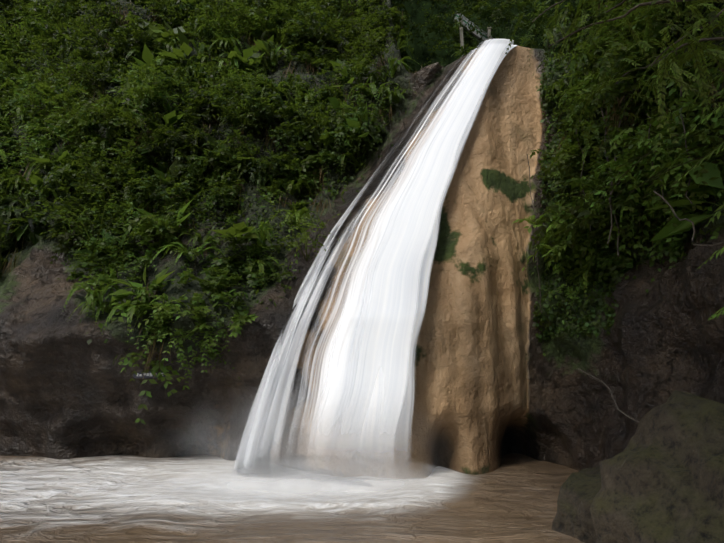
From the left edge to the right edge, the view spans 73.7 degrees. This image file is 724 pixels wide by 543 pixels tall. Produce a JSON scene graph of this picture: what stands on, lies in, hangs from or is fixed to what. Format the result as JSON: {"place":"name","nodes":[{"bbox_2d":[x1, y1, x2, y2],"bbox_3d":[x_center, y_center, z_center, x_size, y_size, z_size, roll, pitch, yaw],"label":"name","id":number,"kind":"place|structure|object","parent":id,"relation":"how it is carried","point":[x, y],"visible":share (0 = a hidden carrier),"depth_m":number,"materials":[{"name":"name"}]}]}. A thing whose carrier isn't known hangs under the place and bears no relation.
{"place":"outdoors","nodes":[
{"label":"outdoors","id":0,"kind":"place"},
{"bbox_2d":[0,453,583,542],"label":"river water","id":1,"kind":"structure","parent":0,"point":[513,498],"depth_m":5.29,"materials":[{"name":"brown liquid"}]},
{"bbox_2d":[234,328,285,474],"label":"water stream","id":2,"kind":"structure","parent":1,"relation":"on","point":[264,381],"depth_m":7.13,"materials":[{"name":"liquid"}]},
{"bbox_2d":[239,346,283,475],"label":"water stream","id":3,"kind":"structure","parent":1,"relation":"on","point":[253,458],"depth_m":7.01,"materials":[{"name":"liquid"}]},
{"bbox_2d":[236,310,301,474],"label":"water stream","id":4,"kind":"structure","parent":1,"relation":"on","point":[279,364],"depth_m":7.23,"materials":[{"name":"liquid"}]},
{"bbox_2d":[238,236,334,474],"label":"water stream","id":5,"kind":"structure","parent":1,"relation":"on","point":[284,338],"depth_m":7.57,"materials":[{"name":"liquid"}]},
{"bbox_2d":[246,247,334,474],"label":"water stream","id":6,"kind":"structure","parent":1,"relation":"on","point":[303,312],"depth_m":7.55,"materials":[{"name":"liquid"}]},
{"bbox_2d":[237,219,345,474],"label":"water stream","id":7,"kind":"structure","parent":1,"relation":"on","point":[291,334],"depth_m":7.43,"materials":[{"name":"liquid"}]},
{"bbox_2d":[247,201,367,474],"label":"water stream","id":8,"kind":"structure","parent":1,"relation":"on","point":[277,392],"depth_m":7.35,"materials":[{"name":"liquid"}]},
{"bbox_2d":[235,151,390,467],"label":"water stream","id":9,"kind":"structure","parent":1,"relation":"on","point":[325,243],"depth_m":8.52,"materials":[{"name":"liquid"}]},
{"bbox_2d":[236,172,376,469],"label":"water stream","id":10,"kind":"structure","parent":9,"relation":"attached to","point":[302,311],"depth_m":8.61,"materials":[{"name":"liquid"}]},
{"bbox_2d":[157,455,476,503],"bbox_3d":[-0.544,2.751,6.163,4.146,0.720,1.877,0,-12,-2],"label":"water foam","id":11,"kind":"object","parent":1,"relation":"on","point":[285,481],"depth_m":5.58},
{"bbox_2d":[255,217,354,475],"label":"water stream","id":12,"kind":"structure","parent":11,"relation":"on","point":[334,255],"depth_m":7.31,"materials":[{"name":"liquid"}]},
{"bbox_2d":[245,39,516,489],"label":"waterfall","id":13,"kind":"object","parent":1,"relation":"on","point":[387,333],"visible":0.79,"depth_m":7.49,"materials":[{"name":"liquid"}]},
{"bbox_2d":[551,472,600,542],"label":"boulder","id":14,"kind":"object","parent":1,"relation":"on","point":[578,491],"visible":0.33,"depth_m":4.41,"materials":[{"name":"grey stone"}]},
{"bbox_2d":[579,466,599,473],"bbox_3d":[3.205,2.841,5.538,1.811,1.342,1.640,-9,-15,36],"label":"shore boulder","id":15,"kind":"object","parent":1,"relation":"on","point":[594,470],"visible":0.04,"depth_m":5.80,"materials":[{"name":"stone"}]},
{"bbox_2d":[590,390,723,542],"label":"boulder","id":16,"kind":"object","parent":1,"relation":"on","point":[662,477],"visible":1,"depth_m":3.67,"materials":[{"name":"grey stone"}]},
{"bbox_2d":[149,373,448,495],"label":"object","id":17,"kind":"structure","parent":0,"point":[268,429],"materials":[{"name":"white liquid"}]},
{"bbox_2d":[0,0,723,478],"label":"cliff wall","id":18,"kind":"structure","parent":0,"point":[492,384],"depth_m":7.92,"materials":[{"name":"brown stone"}]},
{"bbox_2d":[133,371,165,377],"bbox_3d":[-3.405,1.657,7.748,0.520,0.110,0.024,0,-12,1],"label":"name plaque","id":19,"kind":"object","parent":18,"relation":"attached to","point":[146,375],"depth_m":7.74,"materials":[{"name":"grey"}]},
{"bbox_2d":[0,0,723,423],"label":"cliff foliage","id":20,"kind":"object","parent":18,"relation":"on","point":[308,30],"visible":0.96,"depth_m":9.86,"materials":[{"name":"green plant"}]},
{"bbox_2d":[453,11,493,49],"bbox_3d":[4.243,-8.440,17.431,1.738,2.151,0.646,4,-13,-18],"label":"top railing","id":21,"kind":"object","parent":20,"relation":"on","point":[476,35],"visible":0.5,"depth_m":17.63,"materials":[{"name":"grey metal"}]},
{"bbox_2d":[527,0,723,422],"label":"branches","id":22,"kind":"object","parent":18,"relation":"attached to","point":[677,48],"visible":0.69,"depth_m":5.44,"materials":[{"name":"brown plant"}]},
{"bbox_2d":[395,0,589,72],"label":"forest","id":23,"kind":"object","parent":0,"point":[418,52],"depth_m":22.61,"materials":[{"name":"green plant"}]}
]}

